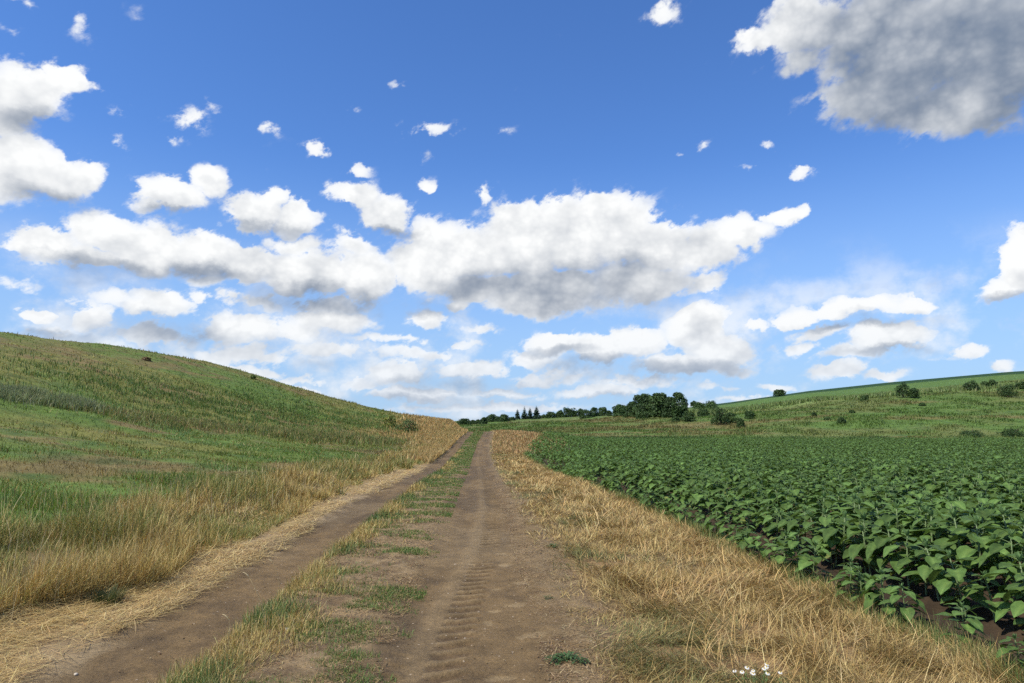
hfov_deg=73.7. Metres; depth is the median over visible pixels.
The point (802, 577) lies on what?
green fringe grass
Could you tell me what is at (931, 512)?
sunflower plant
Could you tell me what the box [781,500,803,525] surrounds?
sunflower plant
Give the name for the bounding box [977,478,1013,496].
sunflower plant
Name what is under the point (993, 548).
sunflower plant
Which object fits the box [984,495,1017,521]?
sunflower plant
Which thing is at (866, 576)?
sunflower plant
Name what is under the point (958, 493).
sunflower plant
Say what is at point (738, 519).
sunflower plant
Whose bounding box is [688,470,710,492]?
sunflower plant
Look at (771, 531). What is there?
sunflower plant
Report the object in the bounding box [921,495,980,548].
sunflower plant
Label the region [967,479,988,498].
sunflower plant
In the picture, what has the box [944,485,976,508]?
sunflower plant
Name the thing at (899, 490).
sunflower plant
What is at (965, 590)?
sunflower plant
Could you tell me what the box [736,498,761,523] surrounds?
sunflower plant
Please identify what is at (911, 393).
bush
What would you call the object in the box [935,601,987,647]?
sunflower plant
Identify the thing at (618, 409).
tree
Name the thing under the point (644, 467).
sunflower crop
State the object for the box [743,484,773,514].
sunflower plant
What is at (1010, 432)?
bush
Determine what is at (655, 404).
tree
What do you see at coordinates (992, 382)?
bush
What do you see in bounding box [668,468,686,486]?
sunflower plant
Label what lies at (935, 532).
sunflower plant
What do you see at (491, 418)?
tree
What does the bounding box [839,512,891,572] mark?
sunflower plant
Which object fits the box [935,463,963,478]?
sunflower plant
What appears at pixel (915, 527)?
sunflower plant
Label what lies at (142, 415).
tall hill grass
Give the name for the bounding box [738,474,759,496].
sunflower plant
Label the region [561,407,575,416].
tree
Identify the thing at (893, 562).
sunflower plant
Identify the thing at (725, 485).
sunflower plant
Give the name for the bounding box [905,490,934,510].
sunflower plant
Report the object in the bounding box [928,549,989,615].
sunflower plant
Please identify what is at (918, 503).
sunflower plant
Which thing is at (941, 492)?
sunflower plant
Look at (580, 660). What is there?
weed
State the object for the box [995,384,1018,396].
bush
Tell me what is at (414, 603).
pebbles
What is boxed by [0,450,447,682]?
straw litter
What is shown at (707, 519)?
sunflower plant
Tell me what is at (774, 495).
sunflower plant
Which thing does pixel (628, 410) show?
tree
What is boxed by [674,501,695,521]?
sunflower plant
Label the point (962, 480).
sunflower plant
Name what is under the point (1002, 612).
sunflower plant
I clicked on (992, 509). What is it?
sunflower plant
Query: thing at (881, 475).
sunflower plant
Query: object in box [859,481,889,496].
sunflower plant
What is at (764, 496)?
sunflower plant
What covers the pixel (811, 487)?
sunflower plant
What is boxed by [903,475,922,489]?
sunflower plant
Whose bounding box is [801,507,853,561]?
sunflower plant
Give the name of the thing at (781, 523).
sunflower plant
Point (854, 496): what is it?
sunflower plant
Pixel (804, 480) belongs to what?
sunflower plant
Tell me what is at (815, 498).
sunflower plant
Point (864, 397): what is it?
bush
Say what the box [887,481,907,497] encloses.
sunflower plant
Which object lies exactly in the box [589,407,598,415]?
tree
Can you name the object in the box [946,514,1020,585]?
sunflower plant
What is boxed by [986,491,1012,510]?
sunflower plant
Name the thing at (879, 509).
sunflower plant
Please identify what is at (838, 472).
sunflower plant
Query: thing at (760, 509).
sunflower plant
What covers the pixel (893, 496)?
sunflower plant
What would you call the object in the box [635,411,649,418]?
bush
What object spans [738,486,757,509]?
sunflower plant
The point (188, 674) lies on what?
median grass
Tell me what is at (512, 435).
verge grass
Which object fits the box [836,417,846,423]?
bush
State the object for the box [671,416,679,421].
bush
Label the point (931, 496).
sunflower plant
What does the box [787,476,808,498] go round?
sunflower plant
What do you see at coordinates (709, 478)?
sunflower plant
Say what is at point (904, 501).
sunflower plant
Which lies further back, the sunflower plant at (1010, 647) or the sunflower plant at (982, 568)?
the sunflower plant at (982, 568)
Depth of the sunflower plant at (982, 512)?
7.49 m
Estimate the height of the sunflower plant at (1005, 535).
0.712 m
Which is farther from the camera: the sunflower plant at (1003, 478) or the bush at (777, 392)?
the bush at (777, 392)
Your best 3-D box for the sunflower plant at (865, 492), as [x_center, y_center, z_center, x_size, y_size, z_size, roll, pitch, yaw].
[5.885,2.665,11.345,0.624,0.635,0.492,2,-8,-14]
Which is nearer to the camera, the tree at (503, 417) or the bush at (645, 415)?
the bush at (645, 415)
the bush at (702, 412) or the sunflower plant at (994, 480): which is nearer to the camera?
the sunflower plant at (994, 480)
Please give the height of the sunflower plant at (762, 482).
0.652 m
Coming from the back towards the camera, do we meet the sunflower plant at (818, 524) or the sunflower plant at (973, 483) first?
the sunflower plant at (973, 483)
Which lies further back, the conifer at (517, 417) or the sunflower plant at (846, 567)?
the conifer at (517, 417)
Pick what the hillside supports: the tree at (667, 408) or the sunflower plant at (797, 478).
the tree at (667, 408)
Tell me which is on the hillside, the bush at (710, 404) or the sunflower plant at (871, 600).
the bush at (710, 404)
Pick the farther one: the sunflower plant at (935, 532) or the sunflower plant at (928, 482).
the sunflower plant at (928, 482)
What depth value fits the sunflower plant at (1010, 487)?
12.19 m
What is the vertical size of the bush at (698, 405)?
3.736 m
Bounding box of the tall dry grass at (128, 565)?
[0,428,455,615]
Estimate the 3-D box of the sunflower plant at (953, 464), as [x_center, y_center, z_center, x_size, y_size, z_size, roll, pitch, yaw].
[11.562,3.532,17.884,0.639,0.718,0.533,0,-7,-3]
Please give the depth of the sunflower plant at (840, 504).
8.97 m
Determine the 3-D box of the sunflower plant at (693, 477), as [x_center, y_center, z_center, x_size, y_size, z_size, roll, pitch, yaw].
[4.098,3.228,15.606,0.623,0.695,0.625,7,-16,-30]
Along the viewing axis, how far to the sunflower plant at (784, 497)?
10.78 m
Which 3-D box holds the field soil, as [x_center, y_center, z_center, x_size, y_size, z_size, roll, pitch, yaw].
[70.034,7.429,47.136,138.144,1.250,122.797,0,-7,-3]
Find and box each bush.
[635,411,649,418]
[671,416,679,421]
[680,411,695,420]
[692,401,707,409]
[696,408,709,416]
[704,401,717,409]
[708,406,731,424]
[725,412,736,422]
[736,418,744,426]
[744,410,755,418]
[773,389,785,395]
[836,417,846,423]
[860,395,868,401]
[894,382,909,397]
[907,388,919,397]
[959,429,985,436]
[962,380,979,389]
[980,381,989,386]
[988,379,997,385]
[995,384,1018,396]
[997,427,1023,436]
[1015,381,1023,388]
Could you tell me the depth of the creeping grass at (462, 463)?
6.33 m
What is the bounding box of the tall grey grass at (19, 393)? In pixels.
[0,381,136,420]
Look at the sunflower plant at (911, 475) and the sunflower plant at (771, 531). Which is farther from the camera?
the sunflower plant at (911, 475)
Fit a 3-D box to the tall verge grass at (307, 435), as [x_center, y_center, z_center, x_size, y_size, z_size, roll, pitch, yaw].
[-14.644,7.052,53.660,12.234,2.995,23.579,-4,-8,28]
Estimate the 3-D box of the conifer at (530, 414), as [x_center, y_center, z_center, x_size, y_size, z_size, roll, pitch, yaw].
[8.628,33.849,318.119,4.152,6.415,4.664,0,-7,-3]
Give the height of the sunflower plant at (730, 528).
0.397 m
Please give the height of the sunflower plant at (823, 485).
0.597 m
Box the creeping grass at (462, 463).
[172,431,483,682]
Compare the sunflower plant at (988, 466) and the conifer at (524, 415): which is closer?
the sunflower plant at (988, 466)
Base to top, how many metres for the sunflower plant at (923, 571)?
0.521 m
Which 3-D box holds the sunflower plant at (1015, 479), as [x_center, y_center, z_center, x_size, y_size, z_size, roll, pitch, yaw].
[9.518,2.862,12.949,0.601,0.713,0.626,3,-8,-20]
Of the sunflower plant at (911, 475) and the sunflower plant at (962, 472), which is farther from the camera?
the sunflower plant at (911, 475)
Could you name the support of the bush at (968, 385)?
on the hillside
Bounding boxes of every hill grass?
[10,386,274,437]
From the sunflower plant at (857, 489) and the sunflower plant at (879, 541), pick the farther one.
the sunflower plant at (857, 489)
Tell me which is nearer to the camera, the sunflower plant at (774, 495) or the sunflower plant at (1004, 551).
the sunflower plant at (1004, 551)
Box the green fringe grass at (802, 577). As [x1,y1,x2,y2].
[521,444,1023,682]
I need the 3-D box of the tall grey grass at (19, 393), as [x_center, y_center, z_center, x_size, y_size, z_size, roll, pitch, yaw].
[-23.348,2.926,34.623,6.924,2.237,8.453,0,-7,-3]
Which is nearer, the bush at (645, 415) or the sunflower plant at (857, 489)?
the sunflower plant at (857, 489)
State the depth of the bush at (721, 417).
154.65 m
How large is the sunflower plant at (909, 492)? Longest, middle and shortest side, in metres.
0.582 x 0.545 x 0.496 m
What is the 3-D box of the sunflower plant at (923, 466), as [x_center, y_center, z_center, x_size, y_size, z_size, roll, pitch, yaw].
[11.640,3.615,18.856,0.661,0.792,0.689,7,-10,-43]
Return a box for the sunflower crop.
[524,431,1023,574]
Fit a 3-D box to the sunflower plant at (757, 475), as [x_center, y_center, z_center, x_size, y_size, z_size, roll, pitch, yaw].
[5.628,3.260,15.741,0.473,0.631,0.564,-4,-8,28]
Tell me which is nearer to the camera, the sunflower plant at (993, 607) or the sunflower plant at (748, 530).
the sunflower plant at (993, 607)
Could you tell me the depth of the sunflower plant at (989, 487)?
12.53 m
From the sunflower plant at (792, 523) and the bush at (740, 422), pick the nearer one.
the sunflower plant at (792, 523)
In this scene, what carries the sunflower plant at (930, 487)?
on the field soil
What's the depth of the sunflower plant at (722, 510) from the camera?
11.31 m
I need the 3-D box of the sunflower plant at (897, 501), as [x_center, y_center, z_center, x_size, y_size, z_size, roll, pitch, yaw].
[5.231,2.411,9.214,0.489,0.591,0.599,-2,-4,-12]
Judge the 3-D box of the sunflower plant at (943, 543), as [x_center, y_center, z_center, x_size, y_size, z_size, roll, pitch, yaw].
[4.495,2.045,6.846,0.646,0.730,0.646,-9,-9,23]
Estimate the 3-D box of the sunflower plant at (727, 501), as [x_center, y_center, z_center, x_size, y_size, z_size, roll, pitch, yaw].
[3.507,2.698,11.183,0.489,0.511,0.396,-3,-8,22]
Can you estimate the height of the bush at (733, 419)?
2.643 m
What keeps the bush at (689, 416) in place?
on the hillside
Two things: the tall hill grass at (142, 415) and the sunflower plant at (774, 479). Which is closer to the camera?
the sunflower plant at (774, 479)
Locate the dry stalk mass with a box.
[0,442,423,623]
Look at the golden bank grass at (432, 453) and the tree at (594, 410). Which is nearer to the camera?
the golden bank grass at (432, 453)
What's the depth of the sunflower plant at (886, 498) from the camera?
10.77 m
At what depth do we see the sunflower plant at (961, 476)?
15.44 m
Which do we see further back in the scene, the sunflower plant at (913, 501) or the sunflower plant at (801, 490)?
the sunflower plant at (801, 490)
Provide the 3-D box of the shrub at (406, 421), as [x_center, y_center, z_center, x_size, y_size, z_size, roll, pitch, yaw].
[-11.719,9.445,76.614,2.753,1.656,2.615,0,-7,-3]
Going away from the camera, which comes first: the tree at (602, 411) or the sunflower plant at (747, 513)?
the sunflower plant at (747, 513)
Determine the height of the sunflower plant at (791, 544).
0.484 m
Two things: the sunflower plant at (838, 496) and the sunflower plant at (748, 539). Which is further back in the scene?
the sunflower plant at (838, 496)
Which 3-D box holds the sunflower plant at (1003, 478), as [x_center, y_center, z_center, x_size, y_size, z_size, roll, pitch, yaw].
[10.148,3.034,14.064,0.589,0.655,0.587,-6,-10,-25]
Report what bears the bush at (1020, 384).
on the hillside
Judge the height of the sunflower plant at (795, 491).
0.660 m
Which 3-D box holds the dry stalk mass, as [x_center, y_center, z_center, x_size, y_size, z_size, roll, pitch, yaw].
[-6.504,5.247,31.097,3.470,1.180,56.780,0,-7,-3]
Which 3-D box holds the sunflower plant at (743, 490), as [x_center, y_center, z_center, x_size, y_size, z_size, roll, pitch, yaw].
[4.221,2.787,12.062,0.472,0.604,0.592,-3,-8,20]
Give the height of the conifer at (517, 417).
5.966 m
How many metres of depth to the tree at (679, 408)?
199.83 m
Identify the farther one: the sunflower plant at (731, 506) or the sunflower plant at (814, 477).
the sunflower plant at (814, 477)
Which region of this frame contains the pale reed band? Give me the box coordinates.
[688,379,1022,415]
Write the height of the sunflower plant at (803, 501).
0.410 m
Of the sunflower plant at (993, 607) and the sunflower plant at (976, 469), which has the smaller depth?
the sunflower plant at (993, 607)
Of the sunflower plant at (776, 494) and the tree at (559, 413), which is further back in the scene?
the tree at (559, 413)
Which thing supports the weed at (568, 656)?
on the dirt road
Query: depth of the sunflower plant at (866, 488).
12.62 m
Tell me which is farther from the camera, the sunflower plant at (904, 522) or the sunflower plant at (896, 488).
the sunflower plant at (896, 488)
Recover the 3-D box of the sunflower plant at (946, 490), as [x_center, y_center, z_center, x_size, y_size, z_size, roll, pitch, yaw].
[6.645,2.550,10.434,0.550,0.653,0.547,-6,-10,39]
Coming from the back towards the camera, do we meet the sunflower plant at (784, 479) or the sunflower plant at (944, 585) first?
the sunflower plant at (784, 479)
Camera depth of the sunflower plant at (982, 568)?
6.34 m
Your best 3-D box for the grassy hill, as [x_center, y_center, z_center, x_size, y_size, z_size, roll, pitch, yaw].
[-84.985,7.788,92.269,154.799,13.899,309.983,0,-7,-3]
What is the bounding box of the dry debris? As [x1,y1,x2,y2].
[492,477,690,682]
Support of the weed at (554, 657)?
on the dirt road
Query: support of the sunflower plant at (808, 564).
on the field soil
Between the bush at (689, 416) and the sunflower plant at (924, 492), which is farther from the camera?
the bush at (689, 416)
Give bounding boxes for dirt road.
[6,431,639,682]
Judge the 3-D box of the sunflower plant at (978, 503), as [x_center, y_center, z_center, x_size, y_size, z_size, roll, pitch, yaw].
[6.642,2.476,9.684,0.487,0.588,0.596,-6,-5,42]
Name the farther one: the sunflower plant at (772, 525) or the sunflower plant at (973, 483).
the sunflower plant at (973, 483)
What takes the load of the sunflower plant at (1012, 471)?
on the field soil
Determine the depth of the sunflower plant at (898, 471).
15.20 m
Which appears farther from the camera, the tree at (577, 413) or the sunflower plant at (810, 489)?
the tree at (577, 413)
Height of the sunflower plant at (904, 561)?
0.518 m
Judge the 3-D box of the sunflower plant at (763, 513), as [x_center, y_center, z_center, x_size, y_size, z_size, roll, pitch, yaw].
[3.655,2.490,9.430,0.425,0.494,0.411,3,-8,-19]
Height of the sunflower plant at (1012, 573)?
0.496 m
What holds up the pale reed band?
on the hillside
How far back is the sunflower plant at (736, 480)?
15.00 m
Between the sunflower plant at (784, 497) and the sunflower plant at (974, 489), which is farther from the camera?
the sunflower plant at (974, 489)
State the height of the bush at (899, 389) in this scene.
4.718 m
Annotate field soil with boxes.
[528,441,1023,670]
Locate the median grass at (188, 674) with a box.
[142,448,463,682]
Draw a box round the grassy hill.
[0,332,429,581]
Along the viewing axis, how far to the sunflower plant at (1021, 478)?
13.62 m
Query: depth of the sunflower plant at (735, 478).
14.73 m
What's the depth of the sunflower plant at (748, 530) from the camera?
8.52 m
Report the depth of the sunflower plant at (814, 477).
14.38 m
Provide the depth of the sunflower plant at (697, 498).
12.38 m
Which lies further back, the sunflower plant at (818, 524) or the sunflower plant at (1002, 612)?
the sunflower plant at (818, 524)
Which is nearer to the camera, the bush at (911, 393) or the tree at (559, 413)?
the bush at (911, 393)
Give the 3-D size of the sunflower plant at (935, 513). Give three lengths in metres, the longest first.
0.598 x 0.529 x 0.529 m
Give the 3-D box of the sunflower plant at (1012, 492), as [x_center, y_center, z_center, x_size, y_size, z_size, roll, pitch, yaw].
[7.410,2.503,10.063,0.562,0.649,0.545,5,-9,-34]
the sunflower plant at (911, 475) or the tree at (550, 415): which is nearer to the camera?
the sunflower plant at (911, 475)
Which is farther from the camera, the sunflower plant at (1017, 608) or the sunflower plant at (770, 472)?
the sunflower plant at (770, 472)
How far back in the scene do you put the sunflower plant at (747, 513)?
10.14 m
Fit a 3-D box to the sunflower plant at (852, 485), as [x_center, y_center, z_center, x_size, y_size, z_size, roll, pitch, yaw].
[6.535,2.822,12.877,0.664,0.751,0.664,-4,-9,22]
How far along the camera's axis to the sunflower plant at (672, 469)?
17.24 m
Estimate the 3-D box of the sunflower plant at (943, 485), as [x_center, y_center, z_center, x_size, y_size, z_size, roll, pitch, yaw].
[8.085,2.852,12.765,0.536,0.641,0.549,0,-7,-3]
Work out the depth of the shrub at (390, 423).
79.49 m
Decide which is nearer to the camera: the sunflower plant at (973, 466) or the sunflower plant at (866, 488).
the sunflower plant at (866, 488)
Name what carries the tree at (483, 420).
on the hillside
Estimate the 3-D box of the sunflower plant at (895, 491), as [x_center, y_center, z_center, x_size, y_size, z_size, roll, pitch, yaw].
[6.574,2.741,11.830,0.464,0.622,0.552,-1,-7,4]
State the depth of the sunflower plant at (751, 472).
16.04 m
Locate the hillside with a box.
[456,371,1023,439]
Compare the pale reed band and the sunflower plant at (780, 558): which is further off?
the pale reed band
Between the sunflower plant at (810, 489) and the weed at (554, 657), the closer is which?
the weed at (554, 657)
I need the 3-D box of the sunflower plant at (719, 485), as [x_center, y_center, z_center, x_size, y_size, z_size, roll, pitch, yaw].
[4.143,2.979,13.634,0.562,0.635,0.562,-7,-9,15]
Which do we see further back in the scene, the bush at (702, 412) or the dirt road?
the bush at (702, 412)
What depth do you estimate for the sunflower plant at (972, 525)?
7.76 m
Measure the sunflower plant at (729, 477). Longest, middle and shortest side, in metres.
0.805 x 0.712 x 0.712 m
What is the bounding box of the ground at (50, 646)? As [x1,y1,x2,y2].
[0,436,997,682]
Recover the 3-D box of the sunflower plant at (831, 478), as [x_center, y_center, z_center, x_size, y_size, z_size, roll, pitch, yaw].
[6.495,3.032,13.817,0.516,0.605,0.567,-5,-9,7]
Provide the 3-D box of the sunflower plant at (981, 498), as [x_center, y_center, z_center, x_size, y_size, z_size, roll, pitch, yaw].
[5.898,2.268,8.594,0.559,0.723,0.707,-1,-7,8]
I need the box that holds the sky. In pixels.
[0,0,1023,420]
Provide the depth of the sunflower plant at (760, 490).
11.75 m
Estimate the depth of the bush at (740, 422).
146.40 m
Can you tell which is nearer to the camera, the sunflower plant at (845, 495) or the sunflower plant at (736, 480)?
the sunflower plant at (845, 495)
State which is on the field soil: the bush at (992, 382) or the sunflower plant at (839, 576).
the sunflower plant at (839, 576)
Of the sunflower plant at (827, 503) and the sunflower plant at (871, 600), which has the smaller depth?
the sunflower plant at (871, 600)
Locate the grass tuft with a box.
[83,582,133,607]
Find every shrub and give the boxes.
[382,415,397,426]
[395,418,418,431]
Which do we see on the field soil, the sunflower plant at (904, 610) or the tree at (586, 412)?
the sunflower plant at (904, 610)
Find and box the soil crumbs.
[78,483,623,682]
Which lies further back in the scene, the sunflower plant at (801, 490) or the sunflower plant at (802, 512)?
the sunflower plant at (801, 490)
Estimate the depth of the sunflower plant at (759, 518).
9.78 m
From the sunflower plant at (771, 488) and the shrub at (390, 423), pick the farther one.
the shrub at (390, 423)
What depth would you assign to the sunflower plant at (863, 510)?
8.51 m
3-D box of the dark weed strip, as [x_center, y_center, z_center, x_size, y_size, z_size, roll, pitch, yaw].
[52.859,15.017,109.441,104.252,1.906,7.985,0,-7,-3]
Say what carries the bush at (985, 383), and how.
on the hillside
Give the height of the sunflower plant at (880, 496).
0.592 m
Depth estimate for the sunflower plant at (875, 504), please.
8.15 m
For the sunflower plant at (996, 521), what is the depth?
8.08 m
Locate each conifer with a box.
[515,409,520,419]
[521,406,527,418]
[527,410,532,418]
[532,405,540,418]
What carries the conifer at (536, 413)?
on the hillside
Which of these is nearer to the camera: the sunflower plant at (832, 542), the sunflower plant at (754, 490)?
the sunflower plant at (832, 542)
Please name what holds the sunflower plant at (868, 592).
on the field soil
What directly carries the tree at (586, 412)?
on the hillside
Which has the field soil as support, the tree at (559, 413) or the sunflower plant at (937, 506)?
the sunflower plant at (937, 506)
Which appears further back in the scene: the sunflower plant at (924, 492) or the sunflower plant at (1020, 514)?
the sunflower plant at (924, 492)
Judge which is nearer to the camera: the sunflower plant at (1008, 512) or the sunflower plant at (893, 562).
the sunflower plant at (893, 562)
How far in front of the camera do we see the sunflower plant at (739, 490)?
12.42 m
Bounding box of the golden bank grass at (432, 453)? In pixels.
[377,409,467,463]
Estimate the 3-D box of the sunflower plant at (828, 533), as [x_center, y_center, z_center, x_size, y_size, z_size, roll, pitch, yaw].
[3.685,2.198,7.599,0.568,0.642,0.568,6,-11,-11]
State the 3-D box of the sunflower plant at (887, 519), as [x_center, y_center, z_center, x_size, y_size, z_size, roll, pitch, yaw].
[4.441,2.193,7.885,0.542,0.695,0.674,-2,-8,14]
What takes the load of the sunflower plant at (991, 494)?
on the field soil
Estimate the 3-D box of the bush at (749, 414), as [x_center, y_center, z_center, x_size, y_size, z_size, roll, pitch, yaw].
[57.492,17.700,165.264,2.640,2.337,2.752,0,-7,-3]
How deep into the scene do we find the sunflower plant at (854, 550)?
7.06 m
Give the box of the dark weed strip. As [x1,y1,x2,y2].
[522,430,992,440]
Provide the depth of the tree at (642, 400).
217.63 m
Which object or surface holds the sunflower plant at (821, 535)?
on the field soil
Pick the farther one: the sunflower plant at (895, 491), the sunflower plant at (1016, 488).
the sunflower plant at (895, 491)
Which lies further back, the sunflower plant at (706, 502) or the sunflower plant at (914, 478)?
the sunflower plant at (914, 478)
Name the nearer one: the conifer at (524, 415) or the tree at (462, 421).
the tree at (462, 421)
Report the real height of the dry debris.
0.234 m
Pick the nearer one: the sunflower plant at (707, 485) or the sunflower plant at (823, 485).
the sunflower plant at (823, 485)
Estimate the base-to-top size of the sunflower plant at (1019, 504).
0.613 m
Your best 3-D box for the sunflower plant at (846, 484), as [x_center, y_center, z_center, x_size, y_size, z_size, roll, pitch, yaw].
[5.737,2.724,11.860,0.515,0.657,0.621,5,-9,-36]
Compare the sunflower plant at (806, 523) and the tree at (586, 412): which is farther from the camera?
the tree at (586, 412)
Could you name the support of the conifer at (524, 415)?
on the hillside
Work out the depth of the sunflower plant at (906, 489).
12.59 m
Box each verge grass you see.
[184,417,445,447]
[491,429,564,453]
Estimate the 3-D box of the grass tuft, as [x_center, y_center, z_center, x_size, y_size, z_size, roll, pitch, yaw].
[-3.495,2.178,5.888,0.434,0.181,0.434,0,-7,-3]
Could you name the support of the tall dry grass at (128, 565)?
on the ground at (50, 646)
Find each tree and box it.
[456,418,471,424]
[479,417,486,423]
[486,414,495,421]
[497,414,509,421]
[544,411,557,417]
[555,410,562,417]
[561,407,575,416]
[572,408,584,416]
[579,409,595,418]
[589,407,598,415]
[598,407,606,415]
[612,404,625,416]
[622,401,634,416]
[631,393,651,416]
[647,392,670,416]
[660,396,673,417]
[670,392,688,417]
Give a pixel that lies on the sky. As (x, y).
(455, 210)
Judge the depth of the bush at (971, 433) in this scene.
118.85 m
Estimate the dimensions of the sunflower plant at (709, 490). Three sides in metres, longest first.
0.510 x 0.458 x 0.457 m
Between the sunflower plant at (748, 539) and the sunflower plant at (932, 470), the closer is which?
the sunflower plant at (748, 539)
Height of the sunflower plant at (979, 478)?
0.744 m
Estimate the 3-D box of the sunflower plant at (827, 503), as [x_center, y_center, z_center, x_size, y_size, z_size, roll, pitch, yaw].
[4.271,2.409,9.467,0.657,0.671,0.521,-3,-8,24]
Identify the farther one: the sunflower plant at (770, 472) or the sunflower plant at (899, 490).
the sunflower plant at (770, 472)
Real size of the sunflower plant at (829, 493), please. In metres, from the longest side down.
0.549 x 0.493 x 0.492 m
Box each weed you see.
[544,653,565,664]
[554,651,577,661]
[571,654,589,663]
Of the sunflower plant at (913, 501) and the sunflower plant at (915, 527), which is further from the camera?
the sunflower plant at (913, 501)
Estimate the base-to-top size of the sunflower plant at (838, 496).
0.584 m
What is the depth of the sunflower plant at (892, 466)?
17.80 m
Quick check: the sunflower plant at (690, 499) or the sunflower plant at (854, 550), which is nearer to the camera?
the sunflower plant at (854, 550)
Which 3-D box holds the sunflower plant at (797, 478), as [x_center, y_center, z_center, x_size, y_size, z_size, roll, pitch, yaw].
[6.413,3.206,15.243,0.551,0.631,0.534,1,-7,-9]
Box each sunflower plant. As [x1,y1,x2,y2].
[660,464,681,490]
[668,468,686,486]
[671,467,688,485]
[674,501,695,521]
[677,468,697,485]
[686,487,703,506]
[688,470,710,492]
[691,487,713,513]
[696,471,720,494]
[699,493,714,514]
[704,477,723,498]
[704,481,717,498]
[704,507,728,535]
[708,475,730,504]
[709,492,731,513]
[711,491,740,520]
[711,493,732,517]
[713,477,737,502]
[716,513,743,539]
[718,464,747,494]
[718,470,742,495]
[724,497,746,517]
[729,472,750,491]
[730,523,759,548]
[731,505,747,524]
[733,528,759,551]
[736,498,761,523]
[737,478,761,506]
[737,502,759,527]
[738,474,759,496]
[738,483,764,508]
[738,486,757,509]
[743,467,764,489]
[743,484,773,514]
[749,487,768,509]
[750,470,765,480]
[751,502,775,525]
[752,474,774,489]
[753,493,775,514]
[754,504,775,531]
[759,504,787,535]
[760,471,783,489]
[760,485,793,515]
[762,487,796,520]
[762,507,786,538]
[763,531,805,566]
[765,483,778,504]
[765,511,791,540]
[766,471,789,488]
[772,491,805,518]
[774,477,788,489]
[776,529,817,567]
[777,511,810,547]
[778,479,808,511]
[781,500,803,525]
[785,483,813,509]
[786,506,817,545]
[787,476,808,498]
[790,500,817,525]
[791,471,809,486]
[792,540,834,580]
[795,476,812,487]
[795,495,810,509]
[796,513,822,543]
[798,479,816,499]
[798,491,837,532]
[800,480,825,502]
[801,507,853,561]
[803,475,821,488]
[806,486,836,513]
[811,481,834,498]
[812,504,833,526]
[816,491,850,514]
[817,519,847,547]
[818,510,874,568]
[818,521,853,565]
[821,476,842,500]
[824,493,869,534]
[826,480,853,499]
[827,491,843,511]
[828,471,849,486]
[828,498,863,535]
[828,562,865,597]
[831,493,877,537]
[836,558,865,593]
[837,497,881,543]
[838,486,876,511]
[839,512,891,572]
[841,566,879,601]
[842,471,874,501]
[844,525,891,575]
[847,483,878,506]
[858,500,903,551]
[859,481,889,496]
[859,570,901,608]
[860,568,912,616]
[861,481,884,505]
[866,521,918,579]
[867,488,893,513]
[869,500,895,518]
[871,474,893,486]
[872,488,896,513]
[872,501,920,560]
[878,583,926,623]
[879,482,904,499]
[880,528,930,587]
[881,482,911,502]
[881,499,911,523]
[884,494,903,510]
[885,461,906,474]
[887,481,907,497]
[888,468,916,483]
[888,496,918,534]
[890,504,956,556]
[893,464,917,476]
[893,512,936,563]
[895,496,941,533]
[896,481,919,497]
[896,537,950,594]
[898,482,921,508]
[900,500,942,541]
[901,508,957,549]
[901,540,962,600]
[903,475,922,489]
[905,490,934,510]
[907,474,944,498]
[909,489,933,508]
[909,505,949,537]
[914,522,961,569]
[916,493,946,514]
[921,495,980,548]
[922,458,941,470]
[922,473,954,496]
[923,508,999,578]
[925,469,942,480]
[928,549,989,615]
[929,496,957,519]
[932,477,958,502]
[934,487,966,518]
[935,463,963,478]
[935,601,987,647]
[937,490,978,525]
[937,506,968,540]
[939,489,957,498]
[940,567,977,610]
[944,463,960,473]
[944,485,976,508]
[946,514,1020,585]
[948,473,976,490]
[948,508,998,552]
[950,468,972,484]
[950,469,975,490]
[956,493,999,523]
[957,505,1005,563]
[960,469,993,495]
[961,570,1018,621]
[964,481,982,495]
[965,495,990,520]
[967,464,999,483]
[967,465,992,475]
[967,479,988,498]
[969,483,988,498]
[970,534,1023,585]
[972,482,1000,507]
[977,477,1009,496]
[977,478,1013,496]
[977,505,1022,558]
[978,465,1000,488]
[978,503,1011,551]
[978,551,1023,621]
[979,529,1023,596]
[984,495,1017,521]
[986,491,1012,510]
[988,509,1022,544]
[992,509,1022,544]
[994,466,1022,484]
[994,479,1023,495]
[995,473,1011,482]
[995,489,1023,515]
[996,633,1023,673]
[997,474,1023,495]
[997,517,1023,575]
[1001,485,1023,503]
[1003,574,1023,626]
[1005,551,1023,581]
[1008,493,1023,516]
[1010,505,1023,523]
[1016,473,1023,486]

